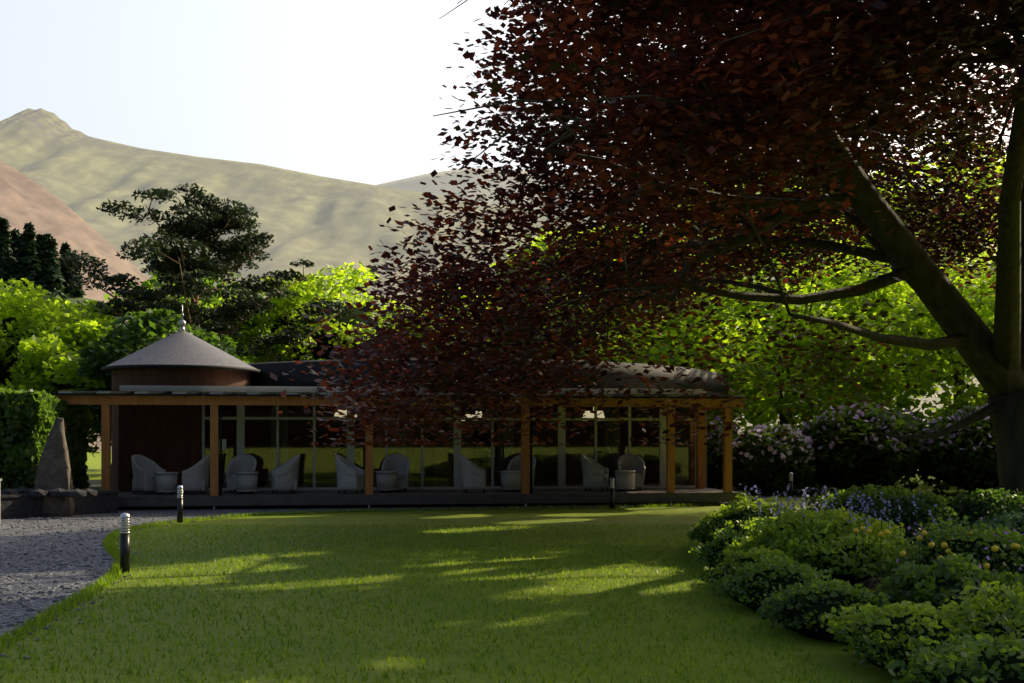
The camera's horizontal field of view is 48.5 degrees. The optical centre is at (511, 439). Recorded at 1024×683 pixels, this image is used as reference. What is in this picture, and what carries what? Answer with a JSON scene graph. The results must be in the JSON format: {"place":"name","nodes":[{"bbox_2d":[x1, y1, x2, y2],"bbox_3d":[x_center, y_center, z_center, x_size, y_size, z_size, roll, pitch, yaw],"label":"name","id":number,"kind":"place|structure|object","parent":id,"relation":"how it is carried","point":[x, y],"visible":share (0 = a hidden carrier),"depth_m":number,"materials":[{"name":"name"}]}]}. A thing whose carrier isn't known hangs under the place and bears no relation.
{"place":"outdoors","nodes":[
{"label":"outdoors","id":0,"kind":"place"},
{"bbox_2d":[18,294,92,306],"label":"wooded knoll hill","id":1,"kind":"structure","parent":0,"point":[73,300],"depth_m":325.37,"materials":[{"name":"green plant"}]},
{"bbox_2d":[0,217,22,293],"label":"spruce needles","id":2,"kind":"object","parent":1,"relation":"on","point":[6,259],"depth_m":321.86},
{"bbox_2d":[8,228,20,264],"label":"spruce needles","id":3,"kind":"object","parent":1,"relation":"on","point":[14,236],"depth_m":334.03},
{"bbox_2d":[14,235,23,272],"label":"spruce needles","id":4,"kind":"object","parent":1,"relation":"on","point":[20,237],"depth_m":327.77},
{"bbox_2d":[13,222,41,291],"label":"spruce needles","id":5,"kind":"object","parent":1,"relation":"on","point":[29,243],"depth_m":322.49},
{"bbox_2d":[35,234,42,258],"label":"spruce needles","id":6,"kind":"object","parent":1,"relation":"on","point":[38,239],"visible":0.1,"depth_m":334.90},
{"bbox_2d":[36,233,53,287],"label":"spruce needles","id":7,"kind":"object","parent":1,"relation":"on","point":[44,238],"visible":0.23,"depth_m":326.83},
{"bbox_2d":[35,237,69,298],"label":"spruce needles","id":8,"kind":"object","parent":1,"relation":"on","point":[51,266],"depth_m":320.69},
{"bbox_2d":[58,241,71,282],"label":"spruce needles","id":9,"kind":"object","parent":1,"relation":"on","point":[65,246],"visible":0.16,"depth_m":336.01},
{"bbox_2d":[62,252,85,297],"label":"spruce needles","id":10,"kind":"object","parent":1,"relation":"on","point":[76,292],"depth_m":328.45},
{"bbox_2d":[0,160,340,450],"bbox_3d":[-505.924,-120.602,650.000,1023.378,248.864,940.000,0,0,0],"label":"fell","id":11,"kind":"structure","parent":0,"point":[25,199],"depth_m":770.23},
{"bbox_2d":[332,412,357,454],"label":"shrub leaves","id":12,"kind":"object","parent":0,"point":[338,423],"depth_m":42.91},
{"bbox_2d":[340,411,360,465],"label":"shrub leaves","id":13,"kind":"object","parent":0,"point":[356,455],"depth_m":43.98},
{"bbox_2d":[120,385,706,398],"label":"roof fascia","id":14,"kind":"structure","parent":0,"point":[259,387],"depth_m":33.22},
{"bbox_2d":[334,407,604,420],"bbox_3d":[-1.328,-1.040,35.980,8.555,0.840,1.654,0,0,-9],"label":"pendant shade","id":15,"kind":"object","parent":14,"relation":"hanging from","point":[588,414],"visible":0.25,"depth_m":35.91,"materials":[{"name":"beige"}]},
{"bbox_2d":[0,480,836,641],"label":"gravel path","id":16,"kind":"structure","parent":0,"point":[18,611],"depth_m":21.09,"materials":[{"name":"gravel"}]},
{"bbox_2d":[34,417,74,516],"bbox_3d":[-11.052,0.703,27.303,1.016,2.508,0.598,0,0,-12],"label":"standing stone","id":17,"kind":"object","parent":16,"relation":"on","point":[53,471],"visible":0.7,"depth_m":27.13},
{"bbox_2d":[1,490,119,518],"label":"slate wall","id":18,"kind":"structure","parent":16,"relation":"on","point":[29,506],"depth_m":26.97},
{"bbox_2d":[0,516,195,660],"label":"gravel loose stones","id":19,"kind":"object","parent":16,"relation":"on","point":[21,598],"visible":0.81,"depth_m":17.23,"materials":[{"name":"gravel"}]},
{"bbox_2d":[112,368,250,489],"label":"tower wall","id":20,"kind":"structure","parent":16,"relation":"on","point":[177,376],"depth_m":33.34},
{"bbox_2d":[107,331,255,368],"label":"conical roof","id":21,"kind":"structure","parent":20,"relation":"on","point":[181,348],"depth_m":33.58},
{"bbox_2d":[101,364,260,373],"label":"tower eaves","id":22,"kind":"object","parent":21,"relation":"attached to","point":[107,369],"visible":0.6,"depth_m":32.94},
{"bbox_2d":[179,305,185,330],"bbox_3d":[-10.095,-3.720,34.851,0.218,0.860,0.218,0,0,0],"label":"roof finial","id":23,"kind":"object","parent":21,"relation":"on","point":[182,323],"visible":1,"depth_m":34.79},
{"bbox_2d":[655,414,739,489],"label":"rhododendron leaves","id":24,"kind":"object","parent":16,"relation":"on","point":[718,469],"depth_m":38.57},
{"bbox_2d":[721,424,819,495],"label":"rhododendron leaves","id":25,"kind":"object","parent":16,"relation":"on","point":[808,469],"depth_m":37.12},
{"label":"tree trunk","id":26,"kind":"object","parent":16,"relation":"on","visible":0},
{"bbox_2d":[0,317,56,392],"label":"tree foliage","id":27,"kind":"object","parent":26,"relation":"attached to","point":[5,373],"visible":0.09,"depth_m":44.83,"materials":[{"name":"green"}]},
{"bbox_2d":[0,278,115,395],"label":"tree leaves","id":28,"kind":"object","parent":26,"relation":"on","point":[36,317],"visible":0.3,"depth_m":44.53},
{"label":"tree trunk","id":29,"kind":"object","parent":16,"relation":"on","visible":0},
{"bbox_2d":[0,319,165,456],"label":"tree leaves","id":30,"kind":"object","parent":29,"relation":"attached to","point":[56,357],"visible":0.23,"depth_m":41.77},
{"bbox_2d":[52,373,101,419],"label":"tree foliage","id":31,"kind":"object","parent":30,"relation":"on","point":[63,386],"visible":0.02,"depth_m":42.39,"materials":[{"name":"black"}]},
{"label":"tree trunk","id":32,"kind":"object","parent":16,"relation":"on","visible":0},
{"bbox_2d":[77,307,236,441],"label":"tree leaves","id":33,"kind":"object","parent":32,"relation":"on","point":[147,327],"visible":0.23,"depth_m":38.98,"materials":[{"name":"green plant"}]},
{"bbox_2d":[105,348,142,387],"bbox_3d":[-12.792,-1.971,40.541,3.135,2.843,3.338,0,0,0],"label":"tree foliage","id":34,"kind":"object","parent":33,"relation":"on","point":[108,383],"visible":0.01,"depth_m":39.61,"materials":[{"name":"black"}]},
{"bbox_2d":[271,396,619,487],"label":"interior curtains","id":35,"kind":"object","parent":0,"point":[612,452],"visible":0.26,"depth_m":34.26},
{"bbox_2d":[257,480,676,487],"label":"interior floor","id":36,"kind":"structure","parent":0,"point":[451,483],"depth_m":37.53,"materials":[{"name":"wood"}]},
{"bbox_2d":[119,391,236,491],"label":"wall","id":37,"kind":"structure","parent":36,"relation":"on","point":[167,438],"depth_m":32.65,"materials":[{"name":"wood"}]},
{"bbox_2d":[306,438,632,486],"bbox_3d":[-1.356,0.700,36.533,10.268,1.540,2.051,0,0,-4],"label":"interior furniture","id":38,"kind":"object","parent":36,"relation":"on","point":[546,471],"visible":0.48,"depth_m":36.61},
{"bbox_2d":[251,396,706,487],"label":"interior walls","id":39,"kind":"structure","parent":36,"relation":"on","point":[575,449],"depth_m":40.57,"materials":[{"name":"paint"}]},
{"bbox_2d":[248,358,728,392],"bbox_3d":[-2.168,-1.980,44.195,20.799,0.980,20.799,0,0,0],"label":"roof","id":40,"kind":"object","parent":39,"relation":"on","point":[279,369],"visible":0.27,"depth_m":35.13,"materials":[{"name":"black"}]},
{"bbox_2d":[329,328,438,359],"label":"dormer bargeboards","id":41,"kind":"object","parent":40,"relation":"on","point":[341,356],"visible":0.18,"depth_m":35.36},
{"bbox_2d":[342,334,427,358],"bbox_3d":[-4.203,-2.885,38.557,3.800,1.070,5.800,0,0,-8],"label":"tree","id":42,"kind":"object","parent":40,"relation":"on","point":[361,355],"depth_m":35.62,"materials":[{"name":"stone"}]},
{"bbox_2d":[0,451,968,682],"bbox_3d":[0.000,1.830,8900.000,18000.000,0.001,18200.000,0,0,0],"label":"lawn ground","id":43,"kind":"structure","parent":0,"point":[833,655],"depth_m":12.28,"materials":[{"name":"plant"}]},
{"bbox_2d":[120,513,129,572],"bbox_3d":[-5.345,1.417,15.714,0.140,0.825,0.140,0,0,0],"label":"path bollard","id":44,"kind":"object","parent":43,"relation":"on","point":[125,550],"visible":0.99,"depth_m":15.66,"materials":[{"name":"black"}]},
{"bbox_2d":[177,485,182,522],"bbox_3d":[-7.364,1.417,25.238,0.140,0.825,0.140,0,0,0],"label":"path bollard","id":45,"kind":"object","parent":43,"relation":"on","point":[180,505],"visible":1,"depth_m":25.19,"materials":[{"name":"black"}]},
{"bbox_2d":[54,183,353,361],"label":"scots pine","id":46,"kind":"object","parent":43,"relation":"on","point":[188,230],"depth_m":48.35,"materials":[{"name":"plant"}]},
{"bbox_2d":[118,488,741,506],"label":"deck platform","id":47,"kind":"structure","parent":43,"relation":"on","point":[316,497],"depth_m":30.93,"materials":[{"name":"wood"}]},
{"bbox_2d":[131,455,165,493],"bbox_3d":[-10.025,0.935,31.157,0.751,1.070,0.803,0,0,28],"label":"wicker chair","id":48,"kind":"object","parent":47,"relation":"on","point":[145,469],"visible":0.81,"depth_m":30.92,"materials":[{"name":"grey"}]},
{"bbox_2d":[154,472,178,494],"bbox_3d":[-9.356,1.172,30.814,0.630,0.596,0.630,0,0,-7],"label":"wicker table","id":49,"kind":"object","parent":47,"relation":"on","point":[166,481],"visible":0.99,"depth_m":30.59,"materials":[{"name":"grey"}]},
{"bbox_2d":[182,455,209,494],"bbox_3d":[-8.586,0.935,30.977,0.751,1.070,0.803,0,0,-12],"label":"wicker chair","id":50,"kind":"object","parent":47,"relation":"on","point":[195,477],"visible":0.98,"depth_m":30.65,"materials":[{"name":"grey"}]},
{"bbox_2d":[225,454,256,492],"bbox_3d":[-7.544,0.935,31.831,0.803,1.070,0.750,0,0,-2],"label":"wicker chair","id":51,"kind":"object","parent":47,"relation":"on","point":[244,463],"visible":0.66,"depth_m":31.98,"materials":[{"name":"grey"}]},
{"bbox_2d":[235,472,258,493],"bbox_3d":[-7.247,1.172,31.111,0.630,0.596,0.630,0,0,-9],"label":"wicker table","id":52,"kind":"object","parent":47,"relation":"on","point":[246,481],"visible":1,"depth_m":30.87,"materials":[{"name":"grey"}]},
{"bbox_2d":[271,454,299,493],"bbox_3d":[-6.218,0.935,31.368,0.750,1.070,0.803,0,0,-20],"label":"wicker chair","id":53,"kind":"object","parent":47,"relation":"on","point":[284,476],"visible":1,"depth_m":31.07,"materials":[{"name":"grey"}]},
{"bbox_2d":[335,454,364,493],"bbox_3d":[-4.521,0.935,31.459,0.750,1.070,0.803,0,0,9],"label":"wicker chair","id":54,"kind":"object","parent":47,"relation":"on","point":[350,476],"visible":1,"depth_m":31.14,"materials":[{"name":"grey"}]},
{"bbox_2d":[375,471,397,492],"bbox_3d":[-3.525,1.172,31.937,0.630,0.596,0.630,0,0,-3],"label":"wicker table","id":55,"kind":"object","parent":47,"relation":"on","point":[385,480],"visible":1,"depth_m":31.69,"materials":[{"name":"grey"}]},
{"bbox_2d":[381,454,409,491],"bbox_3d":[-3.325,0.935,32.727,0.803,1.070,0.750,0,0,0],"label":"wicker chair","id":56,"kind":"object","parent":47,"relation":"on","point":[400,463],"visible":0.69,"depth_m":32.88,"materials":[{"name":"grey"}]},
{"bbox_2d":[50,393,748,495],"bbox_3d":[-2.630,0.135,30.596,18.600,2.670,0.395,0,0,-8],"label":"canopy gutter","id":57,"kind":"object","parent":47,"relation":"on","point":[220,450],"visible":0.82,"depth_m":30.03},
{"bbox_2d":[55,395,744,495],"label":"verandah timber columns","id":58,"kind":"structure","parent":47,"relation":"on","point":[107,402],"depth_m":30.48,"materials":[{"name":"wood"}]},
{"bbox_2d":[58,391,744,398],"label":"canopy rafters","id":59,"kind":"object","parent":58,"relation":"on","point":[322,393],"visible":0.42,"depth_m":30.98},
{"bbox_2d":[55,388,743,394],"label":"roof","id":60,"kind":"structure","parent":59,"relation":"on","point":[239,390],"depth_m":31.66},
{"bbox_2d":[202,392,696,490],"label":"window frames","id":61,"kind":"structure","parent":47,"relation":"on","point":[240,418],"depth_m":33.81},
{"bbox_2d":[459,454,485,492],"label":"wicker chair","id":62,"kind":"object","parent":47,"relation":"on","point":[473,475],"visible":1,"depth_m":31.59,"materials":[{"name":"grey"}]},
{"bbox_2d":[500,471,520,491],"bbox_3d":[-0.038,1.172,32.275,0.630,0.596,0.630,0,0,-11],"label":"wicker table","id":63,"kind":"object","parent":47,"relation":"on","point":[510,480],"visible":0.94,"depth_m":32.03,"materials":[{"name":"grey"}]},
{"bbox_2d":[507,454,535,490],"bbox_3d":[0.309,0.935,33.184,0.803,1.070,0.750,0,0,13],"label":"wicker chair","id":64,"kind":"object","parent":47,"relation":"on","point":[514,464],"visible":0.41,"depth_m":33.29,"materials":[{"name":"grey"}]},
{"bbox_2d":[581,454,608,491],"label":"wicker chair","id":65,"kind":"object","parent":47,"relation":"on","point":[595,474],"visible":1,"depth_m":32.55,"materials":[{"name":"grey"}]},
{"bbox_2d":[614,470,635,491],"bbox_3d":[3.243,1.172,32.636,0.630,0.596,0.630,0,0,-6],"label":"wicker table","id":66,"kind":"object","parent":47,"relation":"on","point":[624,479],"visible":1,"depth_m":32.40,"materials":[{"name":"grey"}]},
{"bbox_2d":[617,453,645,490],"bbox_3d":[3.491,0.935,33.433,0.803,1.070,0.750,0,0,-2],"label":"wicker chair","id":67,"kind":"object","parent":47,"relation":"on","point":[629,461],"visible":0.63,"depth_m":33.58,"materials":[{"name":"grey"}]},
{"bbox_2d":[480,224,714,362],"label":"tree leaves","id":68,"kind":"object","parent":43,"relation":"on","point":[546,248],"depth_m":53.82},
{"bbox_2d":[609,478,614,508],"bbox_3d":[2.671,1.417,30.397,0.140,0.825,0.140,0,0,0],"label":"path bollard","id":69,"kind":"object","parent":43,"relation":"on","point":[611,482],"visible":1,"depth_m":30.34,"materials":[{"name":"black"}]},
{"bbox_2d":[270,0,1023,494],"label":"copper beech","id":70,"kind":"object","parent":43,"relation":"on","point":[646,66],"depth_m":22.32,"materials":[{"name":"plant"}]},
{"bbox_2d":[700,545,821,591],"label":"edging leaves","id":71,"kind":"object","parent":43,"relation":"on","point":[720,569],"depth_m":13.29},
{"bbox_2d":[635,161,906,425],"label":"tree leaves","id":72,"kind":"object","parent":43,"relation":"on","point":[770,353],"depth_m":56.20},
{"bbox_2d":[709,554,833,613],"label":"edging leaves","id":73,"kind":"object","parent":43,"relation":"on","point":[808,573],"depth_m":11.96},
{"bbox_2d":[789,472,792,496],"bbox_3d":[8.900,1.427,36.300,0.140,0.805,0.140,0,0,0],"label":"bollard light","id":74,"kind":"object","parent":43,"relation":"on","point":[791,484],"visible":0.98,"depth_m":36.25,"materials":[{"name":"black"}]},
{"bbox_2d":[756,575,889,641],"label":"edging leaves","id":75,"kind":"object","parent":43,"relation":"on","point":[770,606],"depth_m":10.36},
{"bbox_2d":[800,402,931,494],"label":"rhododendron leaves","id":76,"kind":"object","parent":43,"relation":"on","point":[912,459],"depth_m":37.33,"materials":[{"name":"plant"}]},
{"bbox_2d":[784,185,997,485],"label":"hedge tree leaves","id":77,"kind":"object","parent":43,"relation":"on","point":[925,324],"depth_m":42.47,"materials":[{"name":"plant"}]},
{"bbox_2d":[821,600,972,671],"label":"edging leaves","id":78,"kind":"object","parent":43,"relation":"on","point":[869,614],"depth_m":8.77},
{"bbox_2d":[826,133,1007,408],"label":"tree leaves","id":79,"kind":"object","parent":43,"relation":"on","point":[998,168],"depth_m":62.95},
{"bbox_2d":[909,233,996,418],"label":"hedge tree leaves","id":80,"kind":"object","parent":43,"relation":"on","point":[979,304],"visible":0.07,"depth_m":47.04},
{"bbox_2d":[909,403,998,495],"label":"rhododendron leaves","id":81,"kind":"object","parent":43,"relation":"on","point":[935,465],"depth_m":36.47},
{"bbox_2d":[885,633,1023,682],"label":"edging leaves","id":82,"kind":"object","parent":43,"relation":"on","point":[964,650],"depth_m":7.51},
{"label":"tree trunk","id":83,"kind":"object","parent":43,"relation":"on","visible":0},
{"bbox_2d":[106,286,248,363],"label":"tree leaves","id":84,"kind":"object","parent":83,"relation":"on","point":[182,301],"visible":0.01,"depth_m":62.17,"materials":[{"name":"green plant"}]},
{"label":"tree trunk","id":85,"kind":"object","parent":43,"relation":"on","visible":0},
{"bbox_2d":[209,261,425,415],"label":"tree leaves","id":86,"kind":"object","parent":85,"relation":"attached to","point":[310,289],"visible":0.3,"depth_m":54.77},
{"bbox_2d":[271,301,378,360],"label":"tree foliage","id":87,"kind":"object","parent":86,"relation":"on","point":[325,341],"visible":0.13,"depth_m":54.58,"materials":[{"name":"green"}]},
{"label":"tree trunk","id":88,"kind":"object","parent":43,"relation":"on","visible":0},
{"bbox_2d":[372,284,532,358],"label":"tree leaves","id":89,"kind":"object","parent":88,"relation":"on","point":[418,334],"visible":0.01,"depth_m":58.68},
{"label":"tree trunk","id":90,"kind":"object","parent":43,"relation":"on","visible":0},
{"bbox_2d":[78,269,266,362],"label":"tree leaves","id":91,"kind":"object","parent":90,"relation":"attached to","point":[154,283],"visible":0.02,"depth_m":71.03,"materials":[{"name":"green plant"}]},
{"bbox_2d":[473,410,496,465],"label":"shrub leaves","id":92,"kind":"object","parent":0,"point":[482,460],"depth_m":43.08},
{"bbox_2d":[0,108,988,432],"bbox_3d":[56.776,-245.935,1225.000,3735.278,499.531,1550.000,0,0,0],"label":"fell","id":93,"kind":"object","parent":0,"point":[320,222],"depth_m":1470.62,"materials":[{"name":"plant"}]},
{"bbox_2d":[0,0,1019,193],"label":"sky","id":94,"kind":"structure","parent":0,"point":[349,90],"materials":[{"name":"white"}]},
{"bbox_2d":[377,168,933,241],"bbox_3d":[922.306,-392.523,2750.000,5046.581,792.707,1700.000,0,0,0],"label":"fell","id":95,"kind":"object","parent":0,"point":[412,184],"depth_m":3218.03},
{"bbox_2d":[544,254,800,452],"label":"hedge tree leaves","id":96,"kind":"object","parent":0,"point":[683,329],"depth_m":42.51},
{"bbox_2d":[629,218,945,486],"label":"hedge tree leaves","id":97,"kind":"object","parent":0,"point":[815,393],"depth_m":43.49,"materials":[{"name":"plant"}]},
{"bbox_2d":[739,484,936,534],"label":"bluebell flowers","id":98,"kind":"object","parent":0,"point":[828,506],"visible":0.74,"depth_m":15.24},
{"bbox_2d":[851,561,915,598],"bbox_3d":[8.250,1.820,14.500,10.400,0.001,15.000,0,0,0],"label":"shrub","id":99,"kind":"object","parent":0,"point":[873,583],"depth_m":14.43,"materials":[{"name":"black"}]},
{"bbox_2d":[688,527,747,567],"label":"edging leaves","id":100,"kind":"object","parent":99,"relation":"on","point":[726,534],"depth_m":15.71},
{"bbox_2d":[701,509,771,545],"bbox_3d":[3.623,1.430,17.361,1.300,0.780,1.699,0,0,-24],"label":"shrub","id":101,"kind":"object","parent":99,"relation":"on","point":[737,516],"visible":0.15,"depth_m":16.97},
{"bbox_2d":[685,491,805,548],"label":"spiraea leaves","id":102,"kind":"object","parent":99,"relation":"on","point":[707,525],"visible":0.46,"depth_m":17.16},
{"bbox_2d":[723,506,918,586],"bbox_3d":[3.862,1.349,14.404,2.389,0.970,3.177,0,0,0],"label":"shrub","id":103,"kind":"object","parent":99,"relation":"on","point":[761,534],"depth_m":13.66,"materials":[{"name":"plant"}]},
{"bbox_2d":[831,496,883,513],"bbox_3d":[6.617,1.380,19.931,2.298,0.858,2.119,0,0,-38],"label":"shrub foliage","id":104,"kind":"object","parent":99,"relation":"on","point":[854,508],"visible":0.03,"depth_m":19.41,"materials":[{"name":"black"}]},
{"bbox_2d":[800,483,959,512],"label":"shrub leaves","id":105,"kind":"object","parent":99,"relation":"on","point":[889,490],"visible":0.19,"depth_m":19.64,"materials":[{"name":"green plant"}]},
{"bbox_2d":[744,484,1016,583],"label":"bluebell flowers","id":106,"kind":"object","parent":99,"relation":"on","point":[881,527],"visible":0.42,"depth_m":14.04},
{"bbox_2d":[874,507,927,553],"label":"flowers","id":107,"kind":"object","parent":99,"relation":"on","point":[911,530],"visible":0.06,"depth_m":16.00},
{"bbox_2d":[856,491,959,553],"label":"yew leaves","id":108,"kind":"object","parent":99,"relation":"on","point":[925,504],"visible":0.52,"depth_m":16.17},
{"bbox_2d":[862,552,1023,615],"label":"perennial leaves","id":109,"kind":"object","parent":99,"relation":"on","point":[913,572],"depth_m":10.36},
{"bbox_2d":[864,509,1022,589],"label":"yellow flowers","id":110,"kind":"object","parent":99,"relation":"on","point":[985,548],"visible":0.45,"depth_m":12.19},
{"bbox_2d":[874,517,1023,583],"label":"perennial leaves","id":111,"kind":"object","parent":99,"relation":"on","point":[961,533],"depth_m":12.15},
{"bbox_2d":[925,581,1023,643],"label":"perennial leaves","id":112,"kind":"object","parent":99,"relation":"on","point":[972,610],"depth_m":8.62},
{"bbox_2d":[942,487,1023,527],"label":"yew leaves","id":113,"kind":"object","parent":99,"relation":"on","point":[986,498],"visible":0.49,"depth_m":16.56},
{"bbox_2d":[947,505,1023,542],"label":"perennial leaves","id":114,"kind":"object","parent":99,"relation":"on","point":[1005,521],"depth_m":14.07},
{"bbox_2d":[959,501,1015,525],"bbox_3d":[7.305,1.330,16.900,1.497,0.905,1.248,0,0,0],"label":"shrub","id":115,"kind":"object","parent":99,"relation":"on","point":[968,509],"visible":0.06,"depth_m":16.65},
{"bbox_2d":[853,526,1019,568],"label":"flowers","id":116,"kind":"object","parent":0,"point":[994,548],"visible":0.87,"depth_m":11.56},
{"label":"raised bed soil","id":117,"kind":"structure","parent":0,"visible":0},
{"bbox_2d":[0,387,91,489],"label":"hedge","id":118,"kind":"object","parent":117,"relation":"on","point":[39,421],"depth_m":27.69,"materials":[{"name":"plant"}]},
{"bbox_2d":[1,487,97,498],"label":"monolith foot stones","id":119,"kind":"object","parent":117,"relation":"on","point":[58,493],"visible":0.94,"depth_m":26.74,"materials":[{"name":"stone"}]},
{"bbox_3d":[10.195,1.330,20.082,3.074,0.936,2.419,0,0,0],"label":"shrub foliage","id":120,"kind":"object","parent":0,"visible":0},
{"bbox_2d":[1005,488,1023,495],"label":"shrub leaves","id":121,"kind":"object","parent":120,"relation":"on","point":[1020,493],"visible":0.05,"depth_m":20.33,"materials":[{"name":"green plant"}]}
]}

